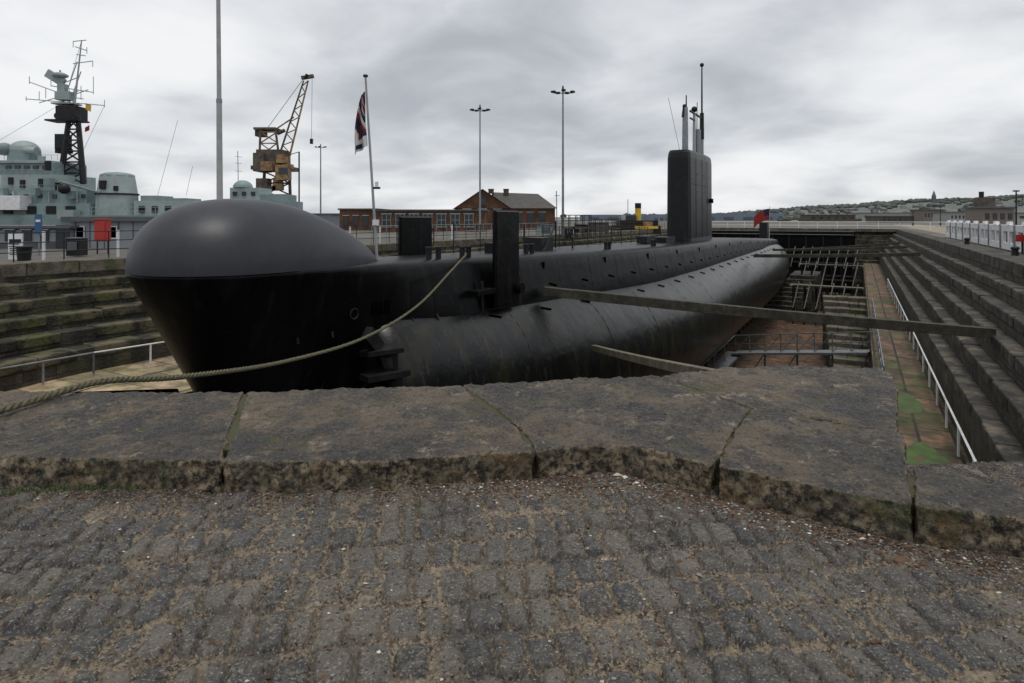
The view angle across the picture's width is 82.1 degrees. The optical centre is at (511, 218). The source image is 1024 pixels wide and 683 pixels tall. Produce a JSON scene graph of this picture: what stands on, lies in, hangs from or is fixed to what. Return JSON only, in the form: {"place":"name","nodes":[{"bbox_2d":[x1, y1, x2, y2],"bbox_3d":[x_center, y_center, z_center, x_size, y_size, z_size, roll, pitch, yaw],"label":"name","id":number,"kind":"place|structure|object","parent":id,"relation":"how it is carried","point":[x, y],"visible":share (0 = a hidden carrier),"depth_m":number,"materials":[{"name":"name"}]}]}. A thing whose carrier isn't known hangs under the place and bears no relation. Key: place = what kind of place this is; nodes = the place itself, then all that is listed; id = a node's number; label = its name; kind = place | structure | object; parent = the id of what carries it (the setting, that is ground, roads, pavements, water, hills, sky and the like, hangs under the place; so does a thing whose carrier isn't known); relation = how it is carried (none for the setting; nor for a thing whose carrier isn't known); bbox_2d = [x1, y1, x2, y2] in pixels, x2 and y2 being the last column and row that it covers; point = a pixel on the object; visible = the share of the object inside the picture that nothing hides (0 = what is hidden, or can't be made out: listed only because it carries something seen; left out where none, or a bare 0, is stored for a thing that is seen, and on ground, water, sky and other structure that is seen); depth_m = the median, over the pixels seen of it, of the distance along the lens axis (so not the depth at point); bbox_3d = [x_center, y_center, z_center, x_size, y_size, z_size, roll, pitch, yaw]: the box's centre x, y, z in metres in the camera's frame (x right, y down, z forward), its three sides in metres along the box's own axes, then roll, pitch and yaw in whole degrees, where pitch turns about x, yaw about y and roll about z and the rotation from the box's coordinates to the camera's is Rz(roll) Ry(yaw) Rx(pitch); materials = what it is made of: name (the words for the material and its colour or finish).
{"place":"outdoors","nodes":[
{"label":"outdoors","id":0,"kind":"place"},
{"bbox_2d":[453,189,555,229],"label":"brick house","id":1,"kind":"structure","parent":0,"point":[534,209],"depth_m":84.00,"materials":[{"name":"brick"}]},
{"bbox_2d":[0,220,1023,432],"bbox_3d":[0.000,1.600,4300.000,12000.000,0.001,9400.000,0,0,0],"label":"ground","id":2,"kind":"structure","parent":0,"point":[103,253],"depth_m":66.69,"materials":[{"name":"grey concrete"}]},
{"bbox_2d":[8,233,23,258],"bbox_3d":[-19.422,1.075,23.003,0.600,1.050,0.075,0,0,0],"label":"information board","id":3,"kind":"object","parent":2,"relation":"on","point":[18,237],"visible":0.49,"depth_m":22.98,"materials":[{"name":"white paint"}]},
{"bbox_2d":[15,246,32,260],"bbox_3d":[-18.260,1.320,22.000,0.502,0.560,0.502,0,0,0],"label":"litter bin","id":4,"kind":"object","parent":2,"relation":"on","point":[23,256],"visible":0.86,"depth_m":21.83,"materials":[{"name":"metal"}]},
{"bbox_2d":[35,214,41,255],"bbox_3d":[-20.111,0.700,24.983,0.300,1.800,0.095,0,0,0],"label":"blue sign","id":5,"kind":"object","parent":2,"relation":"on","point":[38,222],"visible":0.83,"depth_m":24.95,"materials":[{"name":"blue metal"}]},
{"bbox_2d":[0,225,78,248],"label":"grey cabin","id":6,"kind":"object","parent":2,"relation":"on","point":[57,236],"visible":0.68,"depth_m":30.96,"materials":[{"name":"grey metal"}]},
{"bbox_2d":[65,237,88,255],"bbox_3d":[-18.130,1.173,24.490,0.600,0.755,0.570,0,0,0],"label":"equipment box","id":7,"kind":"object","parent":2,"relation":"on","point":[82,244],"visible":0.89,"depth_m":24.25,"materials":[{"name":"metal"}]},
{"bbox_2d":[93,219,111,253],"bbox_3d":[-18.316,0.812,26.297,0.620,1.575,0.365,0,0,0],"label":"red notice cabinet","id":8,"kind":"object","parent":2,"relation":"on","point":[102,224],"visible":0.83,"depth_m":26.12,"materials":[{"name":"metal"}]},
{"bbox_2d":[60,217,153,247],"bbox_3d":[-21.490,0.752,33.400,4.900,1.695,4.500,0,0,0],"label":"grey cabin","id":9,"kind":"object","parent":2,"relation":"on","point":[121,224],"visible":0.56,"depth_m":31.50,"materials":[{"name":"grey metal"}]},
{"bbox_2d":[0,390,242,493],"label":"coping stone","id":10,"kind":"object","parent":2,"relation":"on","point":[69,438],"visible":0.8,"depth_m":3.64,"materials":[{"name":"stone"}]},
{"bbox_2d":[0,40,302,224],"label":"warship","id":11,"kind":"object","parent":2,"relation":"on","point":[33,181],"visible":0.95,"depth_m":61.40,"materials":[{"name":"metal"}]},
{"bbox_2d":[216,0,222,198],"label":"signal mast","id":12,"kind":"object","parent":2,"relation":"on","point":[219,169],"visible":0.82,"depth_m":31.90,"materials":[{"name":"grey metal"}]},
{"bbox_2d":[0,253,466,414],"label":"mooring rope","id":13,"kind":"object","parent":2,"relation":"on","point":[12,406],"visible":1,"depth_m":5.56,"materials":[{"name":"beige fabric"}]},
{"bbox_2d":[42,226,452,259],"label":"railing posts","id":14,"kind":"object","parent":2,"relation":"on","point":[44,245],"visible":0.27,"depth_m":22.61,"materials":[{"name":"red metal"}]},
{"bbox_2d":[251,74,313,201],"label":"dockyard crane","id":15,"kind":"object","parent":2,"relation":"on","point":[277,161],"visible":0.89,"depth_m":89.95,"materials":[{"name":"metal"}]},
{"bbox_2d":[315,144,326,212],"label":"floodlight mast","id":16,"kind":"object","parent":2,"relation":"on","point":[320,147],"visible":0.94,"depth_m":104.89,"materials":[{"name":"metal"}]},
{"bbox_2d":[312,213,339,226],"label":"pale shed","id":17,"kind":"structure","parent":2,"relation":"on","point":[333,218],"depth_m":85.00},
{"bbox_2d":[338,208,378,229],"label":"brick workshop","id":18,"kind":"structure","parent":2,"relation":"on","point":[359,218],"depth_m":78.00,"materials":[{"name":"brick"}]},
{"bbox_2d":[222,385,534,493],"bbox_3d":[-0.986,1.545,4.080,2.077,0.374,1.516,0,0,-8],"label":"coping stone","id":19,"kind":"object","parent":2,"relation":"on","point":[367,444],"visible":0.85,"depth_m":3.62,"materials":[{"name":"stone"}]},
{"bbox_2d":[396,229,433,246],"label":"access platform","id":20,"kind":"structure","parent":2,"relation":"on","point":[397,237],"depth_m":32.99,"materials":[{"name":"metal"}]},
{"bbox_2d":[375,209,488,231],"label":"brick workshop","id":21,"kind":"structure","parent":2,"relation":"on","point":[387,217],"depth_m":70.00,"materials":[{"name":"brick"}]},
{"bbox_2d":[371,223,542,242],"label":"quay railing","id":22,"kind":"object","parent":2,"relation":"on","point":[531,228],"visible":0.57,"depth_m":48.32,"materials":[{"name":"grey metal"}]},
{"bbox_2d":[470,105,489,233],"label":"floodlight mast","id":23,"kind":"object","parent":2,"relation":"on","point":[479,109],"visible":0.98,"depth_m":61.94,"materials":[{"name":"metal"}]},
{"bbox_2d":[105,374,915,526],"bbox_3d":[-2.650,1.496,4.125,11.700,0.203,2.450,0,0,0],"label":"moss","id":24,"kind":"object","parent":2,"relation":"on","point":[232,432],"visible":0.09,"depth_m":4.12,"materials":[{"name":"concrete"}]},
{"bbox_2d":[0,461,1023,682],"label":"cobblestone paving","id":25,"kind":"structure","parent":2,"relation":"on","point":[91,634],"depth_m":2.45,"materials":[{"name":"grey stone"}]},
{"bbox_2d":[0,481,207,496],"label":"weeds","id":26,"kind":"object","parent":25,"relation":"on","point":[32,489],"visible":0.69,"depth_m":3.33,"materials":[{"name":"brown plant"}]},
{"bbox_2d":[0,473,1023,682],"bbox_3d":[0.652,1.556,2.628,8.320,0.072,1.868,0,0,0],"label":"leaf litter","id":27,"kind":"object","parent":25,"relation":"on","point":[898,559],"visible":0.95,"depth_m":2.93,"materials":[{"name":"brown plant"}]},
{"bbox_2d":[536,224,554,234],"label":"storage hut","id":28,"kind":"object","parent":2,"relation":"on","point":[547,230],"visible":0.73,"depth_m":57.40,"materials":[{"name":"grey metal"}]},
{"bbox_2d":[554,191,559,230],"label":"radio mast","id":29,"kind":"object","parent":2,"relation":"on","point":[556,195],"visible":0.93,"depth_m":74.95,"materials":[{"name":"grey metal"}]},
{"bbox_2d":[551,86,574,236],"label":"floodlight mast","id":30,"kind":"object","parent":2,"relation":"on","point":[563,90],"visible":0.99,"depth_m":51.92,"materials":[{"name":"metal"}]},
{"bbox_2d":[564,229,572,235],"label":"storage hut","id":31,"kind":"object","parent":2,"relation":"on","point":[565,232],"visible":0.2,"depth_m":54.40,"materials":[{"name":"metal"}]},
{"bbox_2d":[561,215,590,236],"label":"access platform","id":32,"kind":"structure","parent":2,"relation":"on","point":[582,227],"depth_m":51.17,"materials":[{"name":"metal"}]},
{"bbox_2d":[574,224,588,232],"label":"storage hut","id":33,"kind":"object","parent":2,"relation":"on","point":[580,230],"visible":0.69,"depth_m":59.40,"materials":[{"name":"metal"}]},
{"bbox_2d":[587,222,607,232],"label":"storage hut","id":34,"kind":"object","parent":2,"relation":"on","point":[604,224],"visible":0.68,"depth_m":63.40,"materials":[{"name":"grey metal"}]},
{"bbox_2d":[463,375,748,494],"bbox_3d":[0.780,1.544,4.260,1.773,0.378,2.059,0,0,-22],"label":"coping stone","id":35,"kind":"object","parent":2,"relation":"on","point":[608,425],"visible":0.76,"depth_m":3.92,"materials":[{"name":"stone"}]},
{"bbox_2d":[593,219,620,234],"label":"access platform","id":36,"kind":"structure","parent":2,"relation":"on","point":[601,227],"depth_m":55.98,"materials":[{"name":"metal"}]},
{"bbox_2d":[609,203,660,235],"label":"tugboat","id":37,"kind":"object","parent":2,"relation":"on","point":[635,219],"visible":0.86,"depth_m":78.50,"materials":[{"name":"metal"}]},
{"bbox_2d":[580,213,783,220],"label":"distant warehouse","id":38,"kind":"structure","parent":2,"relation":"on","point":[735,216],"depth_m":420.00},
{"bbox_2d":[661,365,898,431],"bbox_3d":[2.266,1.543,5.054,1.771,0.372,1.887,0,0,33],"label":"coping stone","id":39,"kind":"object","parent":2,"relation":"on","point":[760,389],"visible":0.59,"depth_m":4.72,"materials":[{"name":"stone"}]},
{"bbox_2d":[560,194,1023,220],"bbox_3d":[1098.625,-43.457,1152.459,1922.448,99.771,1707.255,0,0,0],"label":"distant trees","id":40,"kind":"object","parent":2,"relation":"on","point":[844,207],"visible":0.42,"depth_m":1653.97,"materials":[{"name":"green plant"}]},
{"bbox_2d":[712,221,899,228],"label":"railing","id":41,"kind":"object","parent":2,"relation":"on","point":[857,225],"visible":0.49,"depth_m":88.95,"materials":[{"name":"white metal"}]},
{"bbox_2d":[718,408,913,541],"bbox_3d":[1.816,1.537,3.519,0.945,0.388,1.172,0,0,31],"label":"coping stone","id":42,"kind":"object","parent":2,"relation":"on","point":[833,475],"visible":0.87,"depth_m":3.21,"materials":[{"name":"stone"}]},
{"bbox_2d":[800,209,1023,222],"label":"distant shed","id":43,"kind":"structure","parent":2,"relation":"on","point":[922,215],"depth_m":280.00,"materials":[{"name":"brick"}]},
{"bbox_2d":[913,466,1023,556],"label":"coping stone","id":44,"kind":"object","parent":2,"relation":"on","point":[959,511],"visible":0.69,"depth_m":2.78,"materials":[{"name":"stone"}]},
{"bbox_2d":[946,220,1023,252],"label":"white barrier","id":45,"kind":"object","parent":2,"relation":"on","point":[997,234],"visible":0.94,"depth_m":33.07,"materials":[{"name":"paint"}]},
{"bbox_2d":[1013,190,1019,224],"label":"street lamp","id":46,"kind":"object","parent":2,"relation":"on","point":[1015,191],"visible":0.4,"depth_m":59.94,"materials":[{"name":"metal"}]},
{"bbox_2d":[1016,235,1023,252],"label":"lifebuoy sign","id":47,"kind":"object","parent":2,"relation":"on","point":[1019,238],"visible":1,"depth_m":25.28,"materials":[{"name":"red paint"}]},
{"bbox_2d":[0,0,1023,216],"label":"sky","id":48,"kind":"structure","parent":0,"point":[806,102],"materials":[{"name":"grey"}]},
{"bbox_2d":[591,345,713,372],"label":"timber shore","id":49,"kind":"structure","parent":0,"point":[671,366],"depth_m":12.26,"materials":[{"name":"wood"}]},
{"bbox_2d":[703,292,862,367],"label":"dock floor","id":50,"kind":"structure","parent":0,"point":[763,326],"depth_m":49.25,"materials":[{"name":"stone"}]},
{"bbox_2d":[0,232,1023,463],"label":"dry dock wall","id":51,"kind":"structure","parent":50,"relation":"on","point":[903,367],"depth_m":18.54,"materials":[{"name":"stone"}]},
{"bbox_2d":[0,352,94,383],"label":"handrail","id":52,"kind":"object","parent":51,"relation":"on","point":[93,362],"visible":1,"depth_m":16.37,"materials":[{"name":"grey metal"}]},
{"bbox_2d":[94,341,164,363],"bbox_3d":[-11.314,4.229,18.399,0.053,0.642,3.082,0,0,38],"label":"handrail","id":53,"kind":"object","parent":51,"relation":"on","point":[150,344],"visible":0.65,"depth_m":18.21,"materials":[{"name":"grey metal"}]},
{"bbox_2d":[0,233,666,376],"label":"dock altar steps","id":54,"kind":"structure","parent":51,"relation":"on","point":[32,340],"depth_m":18.69,"materials":[{"name":"stone"}]},
{"bbox_2d":[0,228,666,277],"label":"dock coping","id":55,"kind":"object","parent":51,"relation":"on","point":[37,267],"visible":0.45,"depth_m":21.03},
{"bbox_2d":[0,222,664,261],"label":"quay railing","id":56,"kind":"object","parent":55,"relation":"on","point":[108,240],"visible":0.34,"depth_m":22.08,"materials":[{"name":"metal"}]},
{"bbox_2d":[543,286,995,338],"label":"timber shore","id":57,"kind":"structure","parent":51,"relation":"on","point":[819,318],"depth_m":17.21,"materials":[{"name":"wood"}]},
{"bbox_2d":[798,242,900,248],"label":"timber shore","id":58,"kind":"structure","parent":51,"relation":"on","point":[861,245],"depth_m":61.94,"materials":[{"name":"brown wood"}]},
{"bbox_2d":[872,298,884,370],"bbox_3d":[17.918,5.540,28.893,0.050,0.920,20.044,0,0,31],"label":"handrail","id":59,"kind":"object","parent":51,"relation":"on","point":[879,349],"visible":0.71,"depth_m":25.60,"materials":[{"name":"grey metal"}]},
{"bbox_2d":[898,392,921,413],"bbox_3d":[12.775,5.992,19.146,0.917,0.001,2.722,0,0,32],"label":"algae patch","id":60,"kind":"object","parent":51,"relation":"on","point":[908,403],"visible":0.69,"depth_m":18.92,"materials":[{"name":"green plant"}]},
{"bbox_2d":[906,442,948,464],"bbox_3d":[9.078,5.992,12.597,1.535,0.001,7.388,0,0,31],"label":"algae patch","id":61,"kind":"object","parent":51,"relation":"on","point":[921,453],"visible":0.17,"depth_m":14.85,"materials":[{"name":"green plant"}]},
{"bbox_2d":[887,279,976,462],"bbox_3d":[19.377,5.561,28.612,0.070,0.778,51.055,0,0,31],"label":"handrail","id":62,"kind":"object","parent":51,"relation":"on","point":[947,406],"visible":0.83,"depth_m":18.70,"materials":[{"name":"grey metal"}]},
{"bbox_2d":[879,234,1023,461],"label":"dock altar steps","id":63,"kind":"structure","parent":51,"relation":"on","point":[1001,441],"depth_m":18.04,"materials":[{"name":"stone"}]},
{"bbox_2d":[896,229,1023,277],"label":"dock coping","id":64,"kind":"object","parent":51,"relation":"on","point":[1005,262],"visible":0.99,"depth_m":26.58,"materials":[{"name":"stone"}]},
{"bbox_2d":[964,238,969,243],"bbox_3d":[25.899,1.295,33.470,0.300,0.410,0.300,0,0,0],"label":"mooring bollard","id":65,"kind":"object","parent":64,"relation":"on","point":[966,240],"visible":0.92,"depth_m":33.38,"materials":[{"name":"metal"}]},
{"bbox_2d":[1010,246,1019,255],"bbox_3d":[19.803,1.295,23.138,0.300,0.410,0.300,0,0,0],"label":"mooring bollard","id":66,"kind":"object","parent":64,"relation":"on","point":[1015,251],"visible":0.91,"depth_m":23.05,"materials":[{"name":"metal"}]},
{"bbox_2d":[700,301,769,365],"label":"keel blocks","id":67,"kind":"structure","parent":50,"relation":"on","point":[736,333],"depth_m":51.01,"materials":[{"name":"brown wood"}]},
{"bbox_2d":[125,63,789,393],"bbox_3d":[16.808,-1.213,48.681,8.100,21.193,90.572,0,0,31],"label":"submarine","id":68,"kind":"object","parent":67,"relation":"on","point":[219,284],"visible":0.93,"depth_m":14.02,"materials":[{"name":"black paint"}]},
{"bbox_2d":[355,74,379,259],"bbox_3d":[-3.540,-1.199,14.422,0.617,4.602,0.257,0,0,-18],"label":"flagpole","id":69,"kind":"object","parent":68,"relation":"attached to","point":[361,142],"visible":0.99,"depth_m":14.39,"materials":[{"name":"metal"}]},
{"bbox_2d":[754,207,769,238],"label":"stern flag","id":70,"kind":"object","parent":68,"relation":"attached to","point":[762,215],"visible":0.91,"depth_m":78.58,"materials":[{"name":"red fabric"}]},
{"bbox_2d":[712,230,853,292],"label":"dock caisson","id":71,"kind":"object","parent":50,"relation":"on","point":[797,239],"visible":0.32,"depth_m":83.69,"materials":[{"name":"black paint"}]},
{"bbox_2d":[701,331,870,368],"bbox_3d":[12.838,7.995,29.885,6.957,4.839,7.972,0,0,-43],"label":"metal gangway","id":72,"kind":"object","parent":50,"relation":"on","point":[728,358],"visible":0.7,"depth_m":31.82,"materials":[{"name":"metal"}]},
{"bbox_2d":[765,270,820,312],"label":"dock stairs","id":73,"kind":"structure","parent":50,"relation":"on","point":[781,299],"depth_m":64.21,"materials":[{"name":"stone"}]},
{"bbox_2d":[712,227,895,259],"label":"dock end wall","id":74,"kind":"structure","parent":50,"relation":"on","point":[874,231],"depth_m":85.53,"materials":[{"name":"concrete"}]},
{"bbox_2d":[790,246,862,294],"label":"dock staging","id":75,"kind":"object","parent":50,"relation":"on","point":[826,260],"visible":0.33,"depth_m":74.11,"materials":[{"name":"wood"}]},
{"bbox_2d":[790,282,863,325],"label":"dock staging","id":76,"kind":"object","parent":50,"relation":"on","point":[804,302],"visible":0.63,"depth_m":57.25,"materials":[{"name":"wood"}]},
{"bbox_2d":[798,261,862,311],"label":"dock staging","id":77,"kind":"object","parent":50,"relation":"on","point":[832,279],"visible":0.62,"depth_m":65.16,"materials":[{"name":"wood"}]},
{"bbox_2d":[823,295,867,368],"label":"dock stairs","id":78,"kind":"structure","parent":50,"relation":"on","point":[848,305],"depth_m":41.02,"materials":[{"name":"grey stone"}]},
{"bbox_2d":[854,235,892,295],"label":"stone steps","id":79,"kind":"structure","parent":50,"relation":"on","point":[867,239],"depth_m":80.42,"materials":[{"name":"grey stone"}]},
{"bbox_2d":[555,198,1023,218],"bbox_3d":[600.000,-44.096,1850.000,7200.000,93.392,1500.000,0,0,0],"label":"hills","id":80,"kind":"structure","parent":0,"point":[952,207],"depth_m":1541.40,"materials":[{"name":"green plant"}]},
{"bbox_2d":[747,198,1023,216],"bbox_3d":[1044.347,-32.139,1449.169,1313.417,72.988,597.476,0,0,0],"label":"distant houses","id":81,"kind":"structure","parent":80,"relation":"on","point":[871,207],"depth_m":1553.42,"materials":[{"name":"brick"}]},
{"bbox_2d":[932,191,944,202],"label":"church","id":82,"kind":"structure","parent":80,"relation":"on","point":[934,200],"depth_m":1696.00,"materials":[{"name":"grey stone"}]},
{"bbox_2d":[754,252,920,257],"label":"timber shore","id":83,"kind":"structure","parent":0,"point":[833,255],"depth_m":43.24,"materials":[{"name":"wood"}]},
{"bbox_2d":[773,246,907,250],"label":"timber shore","id":84,"kind":"structure","parent":0,"point":[853,248],"depth_m":53.49,"materials":[{"name":"brown wood"}]},
{"bbox_2d":[898,225,945,233],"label":"quay path","id":85,"kind":"structure","parent":0,"point":[941,230],"depth_m":92.75,"materials":[{"name":"beige concrete"}]},
{"bbox_2d":[962,192,1017,224],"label":"pump house","id":86,"kind":"structure","parent":0,"point":[981,210],"depth_m":108.36,"materials":[{"name":"brick"}]}
]}

